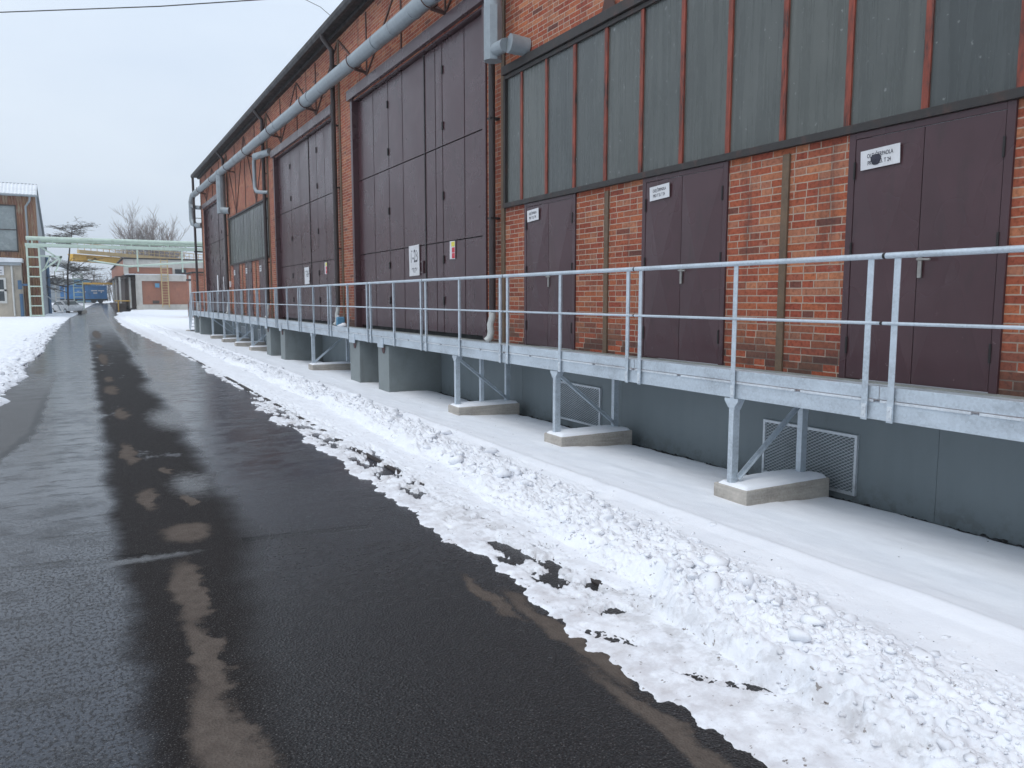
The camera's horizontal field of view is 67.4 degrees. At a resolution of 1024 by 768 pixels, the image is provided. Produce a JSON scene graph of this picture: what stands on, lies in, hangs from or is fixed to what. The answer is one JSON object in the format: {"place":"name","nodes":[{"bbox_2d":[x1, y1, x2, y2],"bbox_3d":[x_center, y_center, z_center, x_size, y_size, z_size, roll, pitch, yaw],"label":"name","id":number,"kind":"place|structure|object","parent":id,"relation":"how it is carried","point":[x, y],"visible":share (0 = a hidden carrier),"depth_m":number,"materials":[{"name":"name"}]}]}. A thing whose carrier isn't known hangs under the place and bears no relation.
{"place":"outdoors","nodes":[
{"label":"outdoors","id":0,"kind":"place"},
{"bbox_2d":[70,263,112,300],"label":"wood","id":1,"kind":"object","parent":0,"point":[108,289],"visible":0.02,"depth_m":203.76,"materials":[{"name":"plant"}]},
{"bbox_2d":[52,300,193,322],"bbox_3d":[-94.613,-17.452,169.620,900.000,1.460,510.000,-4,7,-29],"label":"ground","id":2,"kind":"structure","parent":0,"point":[181,315],"depth_m":86.05,"materials":[{"name":"white snow"}]},
{"bbox_2d":[0,257,24,316],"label":"plaster annex","id":3,"kind":"object","parent":2,"relation":"on","point":[10,291],"visible":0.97,"depth_m":68.75,"materials":[{"name":"beige paint"}]},
{"bbox_2d":[0,266,3,274],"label":"annex sign","id":4,"kind":"object","parent":3,"relation":"attached to","point":[1,270],"visible":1,"depth_m":68.27,"materials":[{"name":"white plastic"}]},
{"bbox_2d":[0,278,6,302],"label":"window","id":5,"kind":"structure","parent":3,"relation":"in","point":[3,291],"depth_m":68.48,"materials":[{"name":"white glass"}]},
{"bbox_2d":[17,280,27,316],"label":"blue post","id":6,"kind":"object","parent":2,"relation":"on","point":[20,284],"visible":0.83,"depth_m":69.02,"materials":[{"name":"metal"}]},
{"bbox_2d":[0,182,51,315],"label":"corrugated shed","id":7,"kind":"structure","parent":2,"relation":"on","point":[20,215],"depth_m":70.27,"materials":[{"name":"brown metal"}]},
{"bbox_2d":[0,204,18,251],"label":"window","id":8,"kind":"structure","parent":7,"relation":"in","point":[8,219],"depth_m":69.61,"materials":[{"name":"grey glass"}]},
{"bbox_2d":[25,246,44,316],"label":"pipe pylon","id":9,"kind":"object","parent":2,"relation":"on","point":[28,278],"visible":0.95,"depth_m":68.98,"materials":[{"name":"green metal"}]},
{"bbox_2d":[25,236,202,271],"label":"pipe bridge","id":10,"kind":"structure","parent":9,"relation":"on","point":[112,242],"depth_m":71.68,"materials":[{"name":"green paint"}]},
{"bbox_2d":[54,271,65,311],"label":"pipe pylon","id":11,"kind":"object","parent":2,"relation":"on","point":[56,297],"visible":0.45,"depth_m":90.50,"materials":[{"name":"grey metal"}]},
{"bbox_2d":[50,274,92,302],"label":"grey store","id":12,"kind":"structure","parent":2,"relation":"on","point":[58,294],"depth_m":144.43,"materials":[{"name":"metal"}]},
{"bbox_2d":[74,280,97,301],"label":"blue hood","id":13,"kind":"object","parent":2,"relation":"on","point":[84,284],"visible":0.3,"depth_m":131.13,"materials":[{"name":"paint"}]},
{"bbox_2d":[110,245,147,257],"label":"bare tree","id":14,"kind":"object","parent":2,"relation":"on","point":[123,252],"visible":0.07,"depth_m":157.11,"materials":[{"name":"brown plant"}]},
{"bbox_2d":[108,201,190,257],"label":"bare tree","id":15,"kind":"object","parent":2,"relation":"on","point":[149,235],"visible":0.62,"depth_m":152.65,"materials":[{"name":"brown plant"}]},
{"bbox_2d":[107,258,202,309],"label":"brick workshop","id":16,"kind":"structure","parent":2,"relation":"on","point":[134,288],"depth_m":102.59,"materials":[{"name":"brick"}]},
{"bbox_2d":[69,254,119,262],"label":"crane girder","id":17,"kind":"object","parent":16,"relation":"on","point":[80,257],"visible":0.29,"depth_m":117.16,"materials":[{"name":"yellow metal"}]},
{"bbox_2d":[77,244,202,258],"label":"crane walkway","id":18,"kind":"structure","parent":17,"relation":"on","point":[109,253],"depth_m":129.68,"materials":[{"name":"paint"}]},
{"bbox_2d":[175,269,185,273],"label":"window","id":19,"kind":"structure","parent":16,"relation":"in","point":[177,271],"depth_m":105.49,"materials":[{"name":"grey glass"}]},
{"bbox_2d":[160,259,169,306],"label":"yellow ladder","id":20,"kind":"object","parent":2,"relation":"on","point":[164,281],"visible":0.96,"depth_m":101.38,"materials":[{"name":"metal"}]},
{"bbox_2d":[157,246,187,258],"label":"bare tree","id":21,"kind":"object","parent":2,"relation":"on","point":[177,254],"visible":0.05,"depth_m":164.13,"materials":[{"name":"brown plant"}]},
{"bbox_2d":[186,276,191,315],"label":"white pole","id":22,"kind":"object","parent":2,"relation":"on","point":[189,279],"visible":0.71,"depth_m":68.60,"materials":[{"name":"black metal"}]},
{"bbox_2d":[185,272,204,316],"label":"brick outbuilding","id":23,"kind":"structure","parent":2,"relation":"on","point":[200,279],"depth_m":69.65,"materials":[{"name":"brick"}]},
{"bbox_2d":[194,315,199,332],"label":"concrete pier","id":24,"kind":"structure","parent":2,"relation":"on","point":[196,323],"depth_m":42.42,"materials":[{"name":"grey concrete"}]},
{"bbox_2d":[186,292,211,330],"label":"steel stair","id":25,"kind":"object","parent":2,"relation":"on","point":[190,316],"visible":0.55,"depth_m":43.70,"materials":[{"name":"metal"}]},
{"bbox_2d":[199,316,222,334],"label":"concrete pier","id":26,"kind":"structure","parent":2,"relation":"on","point":[205,325],"depth_m":40.76,"materials":[{"name":"grey concrete"}]},
{"bbox_2d":[210,334,235,338],"bbox_3d":[-13.755,-2.098,36.643,1.130,0.537,0.420,-4,7,-29],"label":"concrete footing","id":27,"kind":"object","parent":2,"relation":"on","point":[218,336],"visible":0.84,"depth_m":36.43,"materials":[{"name":"grey concrete"}]},
{"bbox_2d":[211,318,234,334],"bbox_3d":[-13.784,-2.743,36.647,1.068,0.818,0.170,-4,7,-29],"label":"platform support","id":28,"kind":"object","parent":27,"relation":"on","point":[213,320],"visible":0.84,"depth_m":36.46,"materials":[{"name":"metal"}]},
{"bbox_2d":[222,337,249,341],"bbox_3d":[-12.105,-1.768,33.688,1.130,0.536,0.420,-4,7,-29],"label":"concrete footing","id":29,"kind":"object","parent":2,"relation":"on","point":[233,339],"visible":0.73,"depth_m":33.44,"materials":[{"name":"grey concrete"}]},
{"bbox_2d":[222,320,247,337],"bbox_3d":[-12.134,-2.413,33.692,1.068,0.818,0.170,-4,7,-29],"label":"platform support","id":30,"kind":"object","parent":29,"relation":"on","point":[224,333],"visible":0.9,"depth_m":33.51,"materials":[{"name":"metal"}]},
{"bbox_2d":[234,341,265,346],"bbox_3d":[-10.504,-1.448,30.820,1.130,0.538,0.420,-4,7,-29],"label":"concrete footing","id":31,"kind":"object","parent":2,"relation":"on","point":[244,343],"visible":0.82,"depth_m":30.59,"materials":[{"name":"grey concrete"}]},
{"bbox_2d":[235,322,262,341],"bbox_3d":[-10.533,-2.093,30.824,1.068,0.818,0.170,-4,7,-29],"label":"platform support","id":32,"kind":"object","parent":31,"relation":"on","point":[237,332],"visible":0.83,"depth_m":30.64,"materials":[{"name":"metal"}]},
{"bbox_2d":[249,345,266,350],"bbox_3d":[-9.000,-1.148,28.127,1.130,0.539,0.420,-4,7,-29],"label":"concrete footing","id":33,"kind":"object","parent":2,"relation":"on","point":[258,348],"visible":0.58,"depth_m":27.81,"materials":[{"name":"grey concrete"}]},
{"bbox_2d":[250,324,265,345],"bbox_3d":[-9.029,-1.792,28.130,1.068,0.818,0.170,-4,7,-29],"label":"platform support","id":34,"kind":"object","parent":33,"relation":"on","point":[252,336],"visible":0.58,"depth_m":27.90,"materials":[{"name":"metal"}]},
{"bbox_2d":[266,327,280,355],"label":"concrete pier","id":35,"kind":"structure","parent":2,"relation":"on","point":[273,337],"depth_m":25.52,"materials":[{"name":"grey concrete"}]},
{"bbox_2d":[280,329,322,361],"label":"concrete pier","id":36,"kind":"structure","parent":2,"relation":"on","point":[295,345],"depth_m":23.83,"materials":[{"name":"grey concrete"}]},
{"bbox_2d":[308,361,350,369],"bbox_3d":[-4.875,-0.323,20.740,1.130,0.539,0.420,-4,7,-29],"label":"concrete footing","id":37,"kind":"object","parent":2,"relation":"on","point":[342,365],"visible":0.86,"depth_m":20.54,"materials":[{"name":"grey concrete"}]},
{"bbox_2d":[310,333,349,362],"bbox_3d":[-4.905,-0.967,20.744,1.068,0.818,0.170,-4,7,-29],"label":"platform support","id":38,"kind":"object","parent":37,"relation":"on","point":[326,351],"visible":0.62,"depth_m":20.60,"materials":[{"name":"metal"}]},
{"bbox_2d":[350,340,378,382],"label":"concrete pier","id":39,"kind":"structure","parent":2,"relation":"on","point":[364,361],"depth_m":17.34,"materials":[{"name":"grey concrete"}]},
{"bbox_2d":[378,344,440,391],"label":"concrete pier","id":40,"kind":"structure","parent":2,"relation":"on","point":[401,369],"depth_m":15.84,"materials":[{"name":"grey concrete"}]},
{"bbox_2d":[448,399,519,415],"bbox_3d":[-0.465,0.560,12.841,1.130,0.536,0.420,-4,7,-29],"label":"concrete footing","id":41,"kind":"object","parent":2,"relation":"on","point":[498,407],"visible":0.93,"depth_m":12.66,"materials":[{"name":"grey concrete"}]},
{"bbox_2d":[452,355,509,403],"bbox_3d":[-0.494,-0.085,12.845,1.068,0.818,0.170,-4,7,-29],"label":"platform support","id":42,"kind":"object","parent":41,"relation":"on","point":[457,360],"visible":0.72,"depth_m":12.79,"materials":[{"name":"metal"}]},
{"bbox_2d":[114,311,1023,767],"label":"snow field","id":43,"kind":"structure","parent":2,"relation":"on","point":[906,581],"depth_m":5.04,"materials":[{"name":"white snow"}]},
{"bbox_2d":[544,425,631,446],"bbox_3d":[1.015,0.856,10.190,1.130,0.538,0.420,-4,7,-29],"label":"concrete footing","id":44,"kind":"object","parent":2,"relation":"on","point":[604,435],"visible":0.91,"depth_m":10.02,"materials":[{"name":"grey concrete"}]},
{"bbox_2d":[550,370,618,431],"bbox_3d":[0.986,0.211,10.194,1.068,0.818,0.170,-4,7,-29],"label":"platform support","id":45,"kind":"object","parent":44,"relation":"on","point":[558,377],"visible":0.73,"depth_m":10.01,"materials":[{"name":"metal"}]},
{"bbox_2d":[191,0,1023,546],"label":"industrial hall","id":46,"kind":"structure","parent":2,"relation":"on","point":[745,130],"depth_m":9.46,"materials":[{"name":"red brick"}]},
{"bbox_2d":[233,264,240,314],"bbox_3d":[-13.152,-4.504,36.849,0.218,2.407,1.520,-4,7,-29],"label":"door","id":47,"kind":"structure","parent":46,"relation":"in","point":[236,267],"depth_m":36.66,"materials":[{"name":"red paint"}]},
{"bbox_2d":[229,199,269,265],"bbox_3d":[-11.645,-6.509,33.911,0.160,2.230,9.100,-4,7,-29],"label":"window","id":48,"kind":"structure","parent":46,"relation":"in","point":[246,229],"depth_m":33.66,"materials":[{"name":"grey glass"}]},
{"bbox_2d":[245,261,253,315],"bbox_3d":[-11.645,-4.202,34.151,0.218,2.407,1.530,-4,7,-29],"label":"door","id":49,"kind":"structure","parent":46,"relation":"in","point":[249,276],"depth_m":33.87,"materials":[{"name":"red paint"}]},
{"bbox_2d":[258,329,263,340],"bbox_3d":[-10.609,-2.025,32.458,0.030,0.580,1.100,-4,7,-29],"label":"vent grille","id":50,"kind":"object","parent":46,"relation":"attached to","point":[259,333],"visible":0.49,"depth_m":32.60,"materials":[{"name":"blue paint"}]},
{"bbox_2d":[252,148,270,193],"bbox_3d":[-9.614,-8.154,29.606,0.441,1.624,1.429,-6,9,-42],"label":"vent pipe","id":51,"kind":"object","parent":46,"relation":"attached to","point":[260,154],"visible":0.97,"depth_m":29.75,"materials":[{"name":"metal"}]},
{"bbox_2d":[259,259,268,317],"bbox_3d":[-10.136,-3.901,31.448,0.218,2.407,1.510,-4,7,-29],"label":"door","id":52,"kind":"structure","parent":46,"relation":"in","point":[262,261],"depth_m":31.54,"materials":[{"name":"red paint"}]},
{"bbox_2d":[304,267,309,283],"bbox_3d":[-6.858,-3.623,25.686,0.016,0.570,0.610,-4,7,-29],"label":"gate sign","id":53,"kind":"object","parent":46,"relation":"attached to","point":[307,276],"visible":1,"depth_m":25.68,"materials":[{"name":"white paper"}]},
{"bbox_2d":[188,0,530,227],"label":"heating duct","id":54,"kind":"object","parent":46,"relation":"attached to","point":[497,46],"visible":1,"depth_m":18.00,"materials":[{"name":"metal"}]},
{"bbox_2d":[409,244,419,275],"bbox_3d":[-2.209,-2.788,17.350,0.014,0.690,0.612,-4,7,-29],"label":"gate sign","id":55,"kind":"object","parent":46,"relation":"attached to","point":[414,263],"visible":1,"depth_m":17.36,"materials":[{"name":"white paper"}]},
{"bbox_2d":[450,241,454,258],"bbox_3d":[-1.209,-2.713,15.558,0.005,0.367,0.269,-4,7,-29],"label":"safety sign","id":56,"kind":"object","parent":46,"relation":"attached to","point":[452,249],"visible":1,"depth_m":15.55,"materials":[{"name":"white plastic"}]},
{"bbox_2d":[527,208,538,221],"bbox_3d":[0.337,-2.740,12.460,0.003,0.204,0.369,-4,7,-29],"label":"paper sign","id":57,"kind":"object","parent":46,"relation":"attached to","point":[532,214],"visible":1,"depth_m":12.46,"materials":[{"name":"white paper"}]},
{"bbox_2d":[524,193,576,349],"bbox_3d":[0.604,-1.733,12.215,0.218,2.367,1.520,-4,7,-29],"label":"door","id":58,"kind":"structure","parent":46,"relation":"in","point":[549,240],"depth_m":12.13,"materials":[{"name":"red paint"}]},
{"bbox_2d":[560,381,601,425],"bbox_3d":[1.016,0.295,11.636,0.030,0.590,1.120,-4,7,-29],"label":"vent grille","id":59,"kind":"object","parent":46,"relation":"attached to","point":[575,407],"visible":0.81,"depth_m":11.59,"materials":[{"name":"grey metal"}]},
{"bbox_2d":[192,310,1023,441],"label":"loading platform","id":60,"kind":"structure","parent":46,"relation":"attached to","point":[993,417],"depth_m":7.02,"materials":[{"name":"metal"}]},
{"bbox_2d":[192,292,199,315],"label":"railing section","id":61,"kind":"object","parent":60,"relation":"attached to","point":[193,301],"visible":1,"depth_m":41.04,"materials":[{"name":"metal"}]},
{"bbox_2d":[199,291,208,317],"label":"railing section","id":62,"kind":"object","parent":60,"relation":"attached to","point":[204,302],"visible":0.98,"depth_m":38.44,"materials":[{"name":"metal"}]},
{"bbox_2d":[207,291,217,318],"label":"railing section","id":63,"kind":"object","parent":60,"relation":"attached to","point":[212,302],"visible":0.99,"depth_m":35.79,"materials":[{"name":"metal"}]},
{"bbox_2d":[217,290,228,320],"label":"railing section","id":64,"kind":"object","parent":60,"relation":"attached to","point":[218,302],"visible":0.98,"depth_m":33.22,"materials":[{"name":"metal"}]},
{"bbox_2d":[227,289,241,322],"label":"railing section","id":65,"kind":"object","parent":60,"relation":"attached to","point":[234,303],"visible":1,"depth_m":30.60,"materials":[{"name":"metal"}]},
{"bbox_2d":[240,288,257,323],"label":"railing section","id":66,"kind":"object","parent":60,"relation":"attached to","point":[248,303],"visible":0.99,"depth_m":27.98,"materials":[{"name":"metal"}]},
{"bbox_2d":[256,287,276,327],"bbox_3d":[-8.112,-2.531,25.358,0.068,1.273,3.001,-4,7,-29],"label":"railing section","id":67,"kind":"object","parent":60,"relation":"attached to","point":[257,289],"visible":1,"depth_m":25.36,"materials":[{"name":"metal"}]},
{"bbox_2d":[275,286,299,330],"bbox_3d":[-6.657,-2.240,22.751,0.068,1.273,3.001,-4,7,-29],"label":"railing section","id":68,"kind":"object","parent":60,"relation":"attached to","point":[277,304],"visible":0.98,"depth_m":22.74,"materials":[{"name":"metal"}]},
{"bbox_2d":[298,284,329,335],"bbox_3d":[-5.201,-1.949,20.143,0.068,1.273,3.001,-4,7,-29],"label":"railing section","id":69,"kind":"object","parent":60,"relation":"attached to","point":[314,305],"visible":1,"depth_m":20.14,"materials":[{"name":"metal"}]},
{"bbox_2d":[336,315,344,325],"bbox_3d":[-4.841,-1.791,21.665,0.220,0.309,0.140,-4,7,-29],"label":"blue canister","id":70,"kind":"object","parent":60,"relation":"on","point":[339,320],"visible":0.72,"depth_m":21.60,"materials":[{"name":"paint"}]},
{"bbox_2d":[337,323,346,326],"bbox_3d":[-4.645,-1.596,21.068,0.254,0.156,0.431,0,6,-1],"label":"snow lump","id":71,"kind":"object","parent":60,"relation":"on","point":[342,325],"visible":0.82,"depth_m":20.90,"materials":[{"name":"white snow"}]},
{"bbox_2d":[328,282,368,341],"bbox_3d":[-3.745,-1.658,17.537,0.068,1.273,3.001,-4,7,-29],"label":"railing section","id":72,"kind":"object","parent":60,"relation":"attached to","point":[348,306],"visible":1,"depth_m":17.52,"materials":[{"name":"metal"}]},
{"bbox_2d":[367,279,422,350],"bbox_3d":[-2.290,-1.367,14.930,0.068,1.273,3.001,-4,7,-29],"label":"railing section","id":73,"kind":"object","parent":60,"relation":"attached to","point":[420,281],"visible":1,"depth_m":14.89,"materials":[{"name":"metal"}]},
{"bbox_2d":[422,274,502,362],"bbox_3d":[-0.834,-1.076,12.322,0.068,1.273,3.001,-4,7,-29],"label":"railing section","id":74,"kind":"object","parent":60,"relation":"attached to","point":[459,309],"visible":1,"depth_m":12.28,"materials":[{"name":"metal"}]},
{"bbox_2d":[503,267,633,382],"bbox_3d":[0.621,-0.784,9.716,0.068,1.273,3.001,-4,7,-29],"label":"railing section","id":75,"kind":"object","parent":60,"relation":"attached to","point":[628,270],"visible":1,"depth_m":9.64,"materials":[{"name":"metal"}]},
{"bbox_2d":[634,253,884,419],"bbox_3d":[2.077,-0.493,7.109,0.068,1.273,3.001,-4,7,-29],"label":"railing section","id":76,"kind":"object","parent":60,"relation":"attached to","point":[868,322],"visible":1,"depth_m":6.71,"materials":[{"name":"metal"}]},
{"bbox_2d":[882,245,1023,423],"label":"railing section","id":77,"kind":"object","parent":60,"relation":"attached to","point":[894,323],"visible":1,"depth_m":5.62,"materials":[{"name":"metal"}]},
{"bbox_2d":[650,183,668,200],"bbox_3d":[1.865,-2.429,9.723,0.003,0.195,0.389,-4,7,-29],"label":"paper sign","id":78,"kind":"object","parent":46,"relation":"attached to","point":[659,192],"visible":1,"depth_m":9.72,"materials":[{"name":"white paper"}]},
{"bbox_2d":[641,161,729,364],"bbox_3d":[2.110,-1.431,9.517,0.218,2.367,1.530,-4,7,-29],"label":"door","id":79,"kind":"structure","parent":46,"relation":"in","point":[689,225],"depth_m":9.38,"materials":[{"name":"red paint"}]},
{"bbox_2d":[502,0,1023,207],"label":"window","id":80,"kind":"structure","parent":46,"relation":"in","point":[660,87],"depth_m":8.56,"materials":[{"name":"grey glass"}]},
{"bbox_2d":[761,419,858,495],"bbox_3d":[3.063,0.740,7.973,0.030,0.600,1.180,-4,7,-29],"label":"vent grille","id":81,"kind":"object","parent":46,"relation":"attached to","point":[832,456],"visible":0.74,"depth_m":7.81,"materials":[{"name":"grey metal"}]},
{"bbox_2d":[839,99,1018,393],"bbox_3d":[3.619,-1.130,6.814,0.218,2.367,1.510,-4,7,-29],"label":"door","id":82,"kind":"structure","parent":46,"relation":"in","point":[951,186],"depth_m":6.64,"materials":[{"name":"red paint"}]},
{"bbox_2d":[861,143,899,170],"bbox_3d":[3.366,-2.078,7.033,0.012,0.192,0.407,-4,7,-29],"label":"paper sign","id":83,"kind":"object","parent":82,"relation":"attached to","point":[881,156],"visible":1,"depth_m":7.03,"materials":[{"name":"white paper"}]},
{"bbox_2d":[444,394,1023,547],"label":"gravel strip","id":84,"kind":"object","parent":2,"relation":"on","point":[829,496],"depth_m":7.66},
{"bbox_2d":[714,469,828,505],"bbox_3d":[2.529,1.158,7.479,1.130,0.538,0.420,-4,7,-29],"label":"concrete footing","id":85,"kind":"object","parent":2,"relation":"on","point":[772,486],"visible":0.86,"depth_m":7.29,"materials":[{"name":"grey concrete"}]},
{"bbox_2d":[725,397,807,482],"bbox_3d":[2.499,0.514,7.483,1.068,0.818,0.170,-4,7,-29],"label":"platform support","id":86,"kind":"object","parent":85,"relation":"on","point":[735,407],"visible":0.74,"depth_m":7.32,"materials":[{"name":"metal"}]},
{"bbox_2d":[88,250,202,271],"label":"pipe rack","id":87,"kind":"object","parent":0,"point":[138,265],"visible":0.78,"depth_m":93.38,"materials":[{"name":"green metal"}]},
{"bbox_2d":[0,0,342,299],"label":"sky","id":88,"kind":"structure","parent":0,"point":[102,110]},
{"bbox_2d":[0,303,772,767],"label":"road","id":89,"kind":"structure","parent":0,"point":[200,567],"depth_m":4.40,"materials":[{"name":"black asphalt"}]},
{"bbox_2d":[0,311,78,405],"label":"snow bank","id":90,"kind":"structure","parent":89,"relation":"on","point":[15,331],"depth_m":31.52,"materials":[{"name":"white snow"}]},
{"bbox_2d":[0,323,60,402],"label":"snow clods","id":91,"kind":"object","parent":90,"relation":"on","point":[18,358],"visible":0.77,"depth_m":24.01,"materials":[{"name":"white snow"}]},
{"bbox_2d":[43,293,60,310],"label":"stair rail","id":92,"kind":"object","parent":90,"relation":"on","point":[52,300],"visible":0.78,"depth_m":71.61,"materials":[{"name":"grey metal"}]},
{"bbox_2d":[45,216,108,312],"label":"bare tree","id":93,"kind":"object","parent":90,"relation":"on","point":[56,282],"visible":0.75,"depth_m":86.96,"materials":[{"name":"brown plant"}]},
{"bbox_2d":[72,273,84,309],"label":"pipe pylon","id":94,"kind":"object","parent":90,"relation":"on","point":[78,292],"visible":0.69,"depth_m":90.58,"materials":[{"name":"metal"}]},
{"bbox_2d":[50,257,79,273],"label":"sloping pipe","id":95,"kind":"object","parent":94,"relation":"on","point":[61,262],"visible":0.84,"depth_m":85.73,"materials":[{"name":"grey metal"}]},
{"bbox_2d":[52,301,83,313],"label":"parked car","id":96,"kind":"object","parent":89,"relation":"on","point":[73,306],"visible":0.79,"depth_m":87.88,"materials":[{"name":"silver metal"}]},
{"bbox_2d":[60,285,107,302],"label":"rail wagon","id":97,"kind":"object","parent":89,"relation":"on","point":[94,293],"visible":0.72,"depth_m":126.32,"materials":[{"name":"blue paint"}]},
{"bbox_2d":[83,282,114,302],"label":"yellow boom","id":98,"kind":"object","parent":89,"relation":"on","point":[93,283],"visible":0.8,"depth_m":124.92,"materials":[{"name":"paint"}]},
{"bbox_2d":[176,349,612,588],"bbox_3d":[-7.769,-0.375,19.786,0.065,0.073,50.000,-4,7,-29],"label":"track rail","id":99,"kind":"object","parent":89,"relation":"in","point":[593,581],"visible":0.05,"depth_m":9.07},
{"bbox_2d":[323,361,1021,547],"bbox_3d":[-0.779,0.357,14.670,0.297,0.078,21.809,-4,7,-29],"label":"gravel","id":100,"kind":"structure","parent":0,"point":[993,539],"depth_m":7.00,"materials":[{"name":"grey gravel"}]},
{"bbox_3d":[-3.387,-11.283,23.546,0.100,1.800,0.100,-4,7,-29],"label":"cable mast","id":101,"kind":"object","parent":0,"visible":0},
{"bbox_2d":[0,0,329,14],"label":"overhead cable","id":102,"kind":"object","parent":101,"relation":"attached to","point":[135,7],"visible":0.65,"depth_m":24.28,"materials":[{"name":"black rubber"}]}
]}

